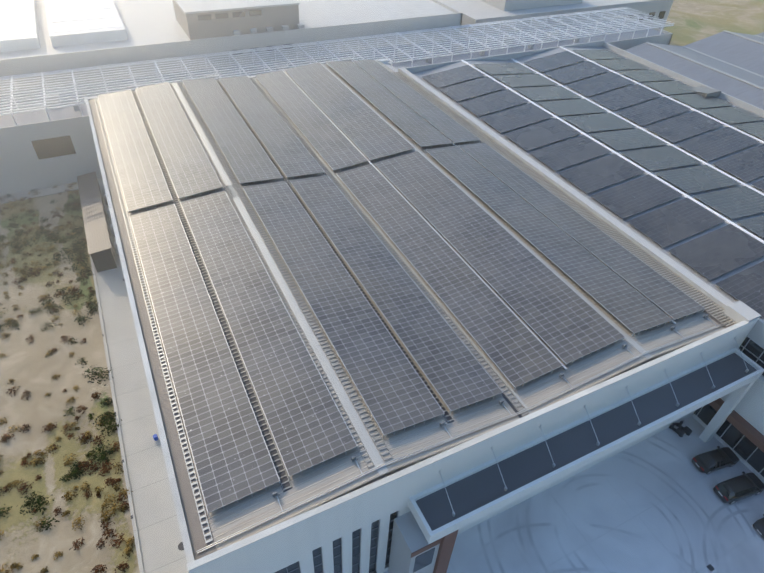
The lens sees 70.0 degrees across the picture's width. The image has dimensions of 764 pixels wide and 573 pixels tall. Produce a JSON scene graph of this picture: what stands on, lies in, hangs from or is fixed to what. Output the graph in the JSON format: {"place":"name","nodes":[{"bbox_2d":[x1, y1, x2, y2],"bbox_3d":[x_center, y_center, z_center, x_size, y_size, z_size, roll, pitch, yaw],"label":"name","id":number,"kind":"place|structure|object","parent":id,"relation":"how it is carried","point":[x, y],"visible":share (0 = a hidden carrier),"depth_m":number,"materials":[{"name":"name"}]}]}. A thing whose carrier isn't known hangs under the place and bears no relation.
{"place":"outdoors","nodes":[
{"label":"outdoors","id":0,"kind":"place"},
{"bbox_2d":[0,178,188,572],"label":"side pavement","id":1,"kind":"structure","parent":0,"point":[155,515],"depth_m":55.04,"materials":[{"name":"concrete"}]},
{"bbox_2d":[91,180,116,271],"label":"wall","id":2,"kind":"structure","parent":1,"relation":"on","point":[105,266],"depth_m":72.94,"materials":[{"name":"grey concrete"}]},
{"bbox_2d":[77,171,110,254],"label":"shelter roof","id":3,"kind":"structure","parent":2,"relation":"on","point":[91,229],"depth_m":77.41,"materials":[{"name":"beige concrete"}]},
{"bbox_2d":[103,194,118,253],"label":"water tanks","id":4,"kind":"object","parent":1,"relation":"on","point":[111,225],"depth_m":79.19,"materials":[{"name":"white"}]},
{"bbox_2d":[0,0,763,572],"label":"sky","id":5,"kind":"structure","parent":0,"point":[74,14],"materials":[{"name":"grey"}]},
{"bbox_2d":[411,529,458,572],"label":"door surround","id":6,"kind":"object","parent":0,"point":[442,560],"depth_m":40.23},
{"bbox_2d":[288,63,697,519],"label":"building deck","id":7,"kind":"structure","parent":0,"point":[423,459],"depth_m":38.81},
{"bbox_2d":[383,416,763,572],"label":"parking lot","id":8,"kind":"structure","parent":0,"point":[599,523],"depth_m":49.90,"materials":[{"name":"concrete"}]},
{"bbox_2d":[669,422,684,436],"bbox_3d":[30.996,14.998,57.408,0.640,1.075,1.708,-24,48,-28],"label":"motorcycle","id":9,"kind":"object","parent":8,"relation":"on","point":[680,432],"visible":0.96,"depth_m":57.26,"materials":[{"name":"grey paint"}]},
{"bbox_2d":[675,420,691,435],"bbox_3d":[31.890,14.879,57.598,0.640,1.075,1.708,-20,46,-24],"label":"motorcycle","id":10,"kind":"object","parent":8,"relation":"on","point":[687,430],"visible":1,"depth_m":57.42,"materials":[{"name":"grey paint"}]},
{"bbox_2d":[706,564,714,571],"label":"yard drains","id":11,"kind":"object","parent":8,"relation":"on","point":[710,567],"visible":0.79,"depth_m":47.31,"materials":[{"name":"grey paint"}]},
{"bbox_2d":[692,446,739,473],"bbox_3d":[33.540,17.243,54.668,4.674,1.495,2.100,-10,43,-14],"label":"sedan car","id":12,"kind":"object","parent":8,"relation":"on","point":[712,463],"visible":1,"depth_m":54.13,"materials":[{"name":"black paint"}]},
{"bbox_2d":[713,471,763,503],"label":"car","id":13,"kind":"object","parent":8,"relation":"on","point":[756,485],"visible":1,"depth_m":51.68,"materials":[{"name":"black paint"}]},
{"bbox_2d":[753,514,763,538],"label":"sedan car","id":14,"kind":"object","parent":8,"relation":"on","point":[759,523],"visible":1,"depth_m":49.58,"materials":[{"name":"black paint"}]},
{"bbox_2d":[405,40,763,348],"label":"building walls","id":15,"kind":"structure","parent":0,"point":[758,340],"depth_m":99.66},
{"bbox_2d":[422,49,763,317],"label":"solar panels","id":16,"kind":"object","parent":15,"relation":"on","point":[558,132],"depth_m":76.99,"materials":[{"name":"black glass"}]},
{"bbox_2d":[692,86,720,96],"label":"roof vent","id":17,"kind":"object","parent":15,"relation":"on","point":[715,93],"visible":0.71,"depth_m":93.47,"materials":[{"name":"grey metal"}]},
{"bbox_2d":[412,47,763,322],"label":"roof sheet","id":18,"kind":"object","parent":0,"point":[711,283],"depth_m":77.58,"materials":[{"name":"grey metal"}]},
{"bbox_2d":[462,46,763,243],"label":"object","id":19,"kind":"object","parent":18,"relation":"on","point":[673,187],"visible":0.91,"depth_m":80.34,"materials":[{"name":"white metal"}]},
{"bbox_2d":[625,31,763,109],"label":"shed roof","id":20,"kind":"object","parent":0,"point":[736,59],"depth_m":116.99,"materials":[{"name":"grey metal"}]},
{"bbox_2d":[645,30,763,89],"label":"roof ridges","id":21,"kind":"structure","parent":20,"relation":"on","point":[722,72],"depth_m":115.81,"materials":[{"name":"grey metal"}]},
{"bbox_2d":[663,0,763,413],"bbox_3d":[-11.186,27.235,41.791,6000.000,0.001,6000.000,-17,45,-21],"label":"terrain","id":22,"kind":"structure","parent":0,"point":[699,19],"depth_m":183.68,"materials":[{"name":"beige sand"}]},
{"bbox_2d":[0,182,134,572],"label":"scrub vegetation","id":23,"kind":"object","parent":22,"relation":"on","point":[87,436],"visible":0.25,"depth_m":55.65,"materials":[{"name":"green plant"}]},
{"bbox_2d":[0,191,139,572],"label":"ground","id":24,"kind":"structure","parent":22,"relation":"on","point":[22,543],"depth_m":55.83,"materials":[{"name":"beige sand"}]},
{"bbox_2d":[90,256,143,572],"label":"side pavement kerb","id":25,"kind":"structure","parent":22,"relation":"on","point":[138,549],"depth_m":54.23,"materials":[{"name":"concrete"}]},
{"bbox_2d":[93,274,183,549],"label":"kerb drains and covers","id":26,"kind":"object","parent":22,"relation":"on","point":[180,545],"visible":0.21,"depth_m":47.10,"materials":[{"name":"grey metal"}]},
{"bbox_2d":[0,0,461,88],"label":"pergola roof","id":27,"kind":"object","parent":22,"relation":"on","point":[427,23],"depth_m":103.73,"materials":[{"name":"white metal"}]},
{"bbox_2d":[0,0,453,58],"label":"building roof","id":28,"kind":"object","parent":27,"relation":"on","point":[309,16],"depth_m":115.55,"materials":[{"name":"white concrete"}]},
{"bbox_2d":[0,0,127,51],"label":"building roof monitors","id":29,"kind":"object","parent":28,"relation":"on","point":[53,39],"depth_m":98.63,"materials":[{"name":"white metal"}]},
{"bbox_2d":[0,0,120,36],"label":"skylights","id":30,"kind":"object","parent":29,"relation":"on","point":[56,18],"depth_m":103.54,"materials":[{"name":"white"}]},
{"bbox_2d":[172,0,298,39],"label":"building penthouse","id":31,"kind":"object","parent":28,"relation":"on","point":[185,22],"depth_m":104.24,"materials":[{"name":"beige concrete"}]},
{"bbox_2d":[197,10,261,20],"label":"penthouse windows","id":32,"kind":"structure","parent":31,"relation":"in","point":[226,15],"depth_m":102.12,"materials":[{"name":"grey glass"}]},
{"bbox_2d":[175,0,299,13],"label":"roof","id":33,"kind":"structure","parent":31,"relation":"on","point":[227,5],"depth_m":103.67,"materials":[{"name":"white concrete"}]},
{"bbox_2d":[233,24,304,34],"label":"rooftop units","id":34,"kind":"object","parent":28,"relation":"on","point":[271,27],"depth_m":105.80},
{"bbox_2d":[232,44,291,54],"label":"windows","id":35,"kind":"structure","parent":27,"relation":"attached to","point":[258,47],"depth_m":106.97,"materials":[{"name":"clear glass"}]},
{"bbox_2d":[0,16,672,195],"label":"building walls","id":36,"kind":"structure","parent":22,"relation":"on","point":[89,134],"depth_m":86.73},
{"bbox_2d":[32,135,75,158],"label":"window","id":37,"kind":"structure","parent":36,"relation":"in","point":[57,150],"depth_m":85.58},
{"bbox_2d":[45,31,579,110],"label":"roof plant","id":38,"kind":"object","parent":36,"relation":"on","point":[482,53],"visible":0.21,"depth_m":110.85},
{"bbox_2d":[0,18,664,127],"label":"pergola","id":39,"kind":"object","parent":36,"relation":"on","point":[638,33],"depth_m":112.09,"materials":[{"name":"white metal"}]},
{"bbox_2d":[0,7,673,123],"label":"roof trellis","id":40,"kind":"object","parent":36,"relation":"on","point":[420,33],"visible":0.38,"depth_m":107.15,"materials":[{"name":"white metal"}]},
{"bbox_2d":[388,511,439,572],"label":"entrance block","id":41,"kind":"structure","parent":22,"relation":"on","point":[411,530],"depth_m":40.09,"materials":[{"name":"white paint"}]},
{"bbox_2d":[413,548,434,572],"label":"entrance windows","id":42,"kind":"structure","parent":41,"relation":"in","point":[419,563],"depth_m":40.19,"materials":[{"name":"blue glass"}]},
{"bbox_2d":[88,59,757,572],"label":"building walls","id":43,"kind":"structure","parent":22,"relation":"on","point":[318,531],"depth_m":39.41,"materials":[{"name":"white paint"}]},
{"bbox_2d":[274,511,396,572],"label":"windows","id":44,"kind":"structure","parent":43,"relation":"attached to","point":[337,568],"depth_m":40.37,"materials":[{"name":"grey glass"}]},
{"bbox_2d":[286,520,393,572],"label":"window mullions","id":45,"kind":"object","parent":43,"relation":"attached to","point":[352,557],"visible":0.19,"depth_m":40.51,"materials":[{"name":"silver metal"}]},
{"bbox_2d":[298,511,397,572],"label":"window frames","id":46,"kind":"structure","parent":43,"relation":"attached to","point":[374,571],"depth_m":40.73,"materials":[{"name":"silver metal"}]},
{"bbox_2d":[98,62,724,555],"bbox_3d":[-5.684,-12.502,65.664,48.950,0.900,73.950,-17,45,-21],"label":"roof sheet","id":47,"kind":"object","parent":43,"relation":"on","point":[310,482],"visible":0.14,"depth_m":43.53,"materials":[{"name":"white metal"}]},
{"bbox_2d":[132,80,521,491],"bbox_3d":[-13.840,-9.936,62.526,18.400,0.469,73.920,-17,45,-21],"label":"cable tray","id":48,"kind":"object","parent":47,"relation":"on","point":[280,474],"visible":0.29,"depth_m":46.29,"materials":[{"name":"grey paint"}]},
{"bbox_2d":[130,79,528,490],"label":"roof walkways","id":49,"kind":"structure","parent":47,"relation":"on","point":[238,191],"depth_m":50.92,"materials":[{"name":"grey metal"}]},
{"bbox_2d":[98,61,703,515],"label":"roof panel rails","id":50,"kind":"structure","parent":47,"relation":"on","point":[400,265],"depth_m":54.07,"materials":[{"name":"silver metal"}]},
{"bbox_2d":[98,60,704,512],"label":"solar panels","id":51,"kind":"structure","parent":50,"relation":"on","point":[256,310],"depth_m":52.88,"materials":[{"name":"black glass"}]},
{"bbox_2d":[283,71,675,369],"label":"cable trays","id":52,"kind":"object","parent":50,"relation":"on","point":[565,368],"visible":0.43,"depth_m":55.86,"materials":[{"name":"silver metal"}]},
{"bbox_2d":[88,72,733,559],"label":"parapet","id":53,"kind":"structure","parent":47,"relation":"on","point":[184,484],"depth_m":45.47,"materials":[{"name":"grey"}]},
{"bbox_2d":[94,98,212,542],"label":"eave walkway","id":54,"kind":"structure","parent":53,"relation":"on","point":[192,478],"depth_m":43.93,"materials":[{"name":"silver metal"}]},
{"bbox_2d":[172,64,651,474],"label":"walkways","id":55,"kind":"structure","parent":47,"relation":"on","point":[371,449],"depth_m":50.79,"materials":[{"name":"grey metal"}]},
{"bbox_2d":[197,318,730,553],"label":"roof conduits","id":56,"kind":"object","parent":47,"relation":"on","point":[452,438],"visible":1,"depth_m":38.76,"materials":[{"name":"silver metal"}]},
{"bbox_2d":[272,314,707,497],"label":"combiner boxes","id":57,"kind":"object","parent":47,"relation":"on","point":[353,458],"visible":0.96,"depth_m":42.05,"materials":[{"name":"grey metal"}]},
{"bbox_2d":[392,71,735,325],"bbox_3d":[17.134,-16.937,72.275,1.990,0.152,67.500,-17,45,-21],"label":"gutter grating","id":58,"kind":"object","parent":47,"relation":"on","point":[485,136],"visible":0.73,"depth_m":63.69,"materials":[{"name":"grey metal"}]},
{"bbox_2d":[84,60,759,570],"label":"parapet caps","id":59,"kind":"object","parent":43,"relation":"on","point":[192,564],"visible":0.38,"depth_m":39.00,"materials":[{"name":"paint"}]},
{"bbox_2d":[398,67,760,323],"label":"parapet wall","id":60,"kind":"structure","parent":43,"relation":"on","point":[738,315],"depth_m":61.22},
{"bbox_2d":[439,337,748,516],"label":"canopy support rods","id":61,"kind":"object","parent":43,"relation":"attached to","point":[597,444],"visible":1,"depth_m":43.31,"materials":[{"name":"silver metal"}]},
{"bbox_2d":[438,0,673,34],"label":"building","id":62,"kind":"structure","parent":22,"relation":"on","point":[571,7],"depth_m":137.17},
{"bbox_2d":[628,11,665,27],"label":"windows","id":63,"kind":"structure","parent":62,"relation":"attached to","point":[660,14],"depth_m":151.53,"materials":[{"name":"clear glass"}]},
{"bbox_2d":[408,348,763,543],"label":"canopy frame","id":64,"kind":"object","parent":22,"relation":"on","point":[734,397],"visible":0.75,"depth_m":43.54,"materials":[{"name":"white metal"}]},
{"bbox_2d":[416,353,756,530],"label":"canopy roof","id":65,"kind":"structure","parent":64,"relation":"on","point":[475,499],"depth_m":43.38,"materials":[{"name":"black glass"}]},
{"bbox_2d":[692,375,763,481],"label":"white wall","id":66,"kind":"structure","parent":22,"relation":"on","point":[754,403],"depth_m":52.78,"materials":[{"name":"white paint"}]},
{"bbox_2d":[694,337,763,476],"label":"wing glass","id":67,"kind":"object","parent":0,"point":[757,350],"visible":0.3,"depth_m":54.66,"materials":[{"name":"black glass"}]},
{"bbox_2d":[696,339,763,473],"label":"window frames","id":68,"kind":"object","parent":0,"point":[730,424],"visible":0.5,"depth_m":53.48,"materials":[{"name":"metal"}]},
{"bbox_2d":[709,398,763,452],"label":"brown wing fascia","id":69,"kind":"structure","parent":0,"point":[753,432],"depth_m":53.24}
]}

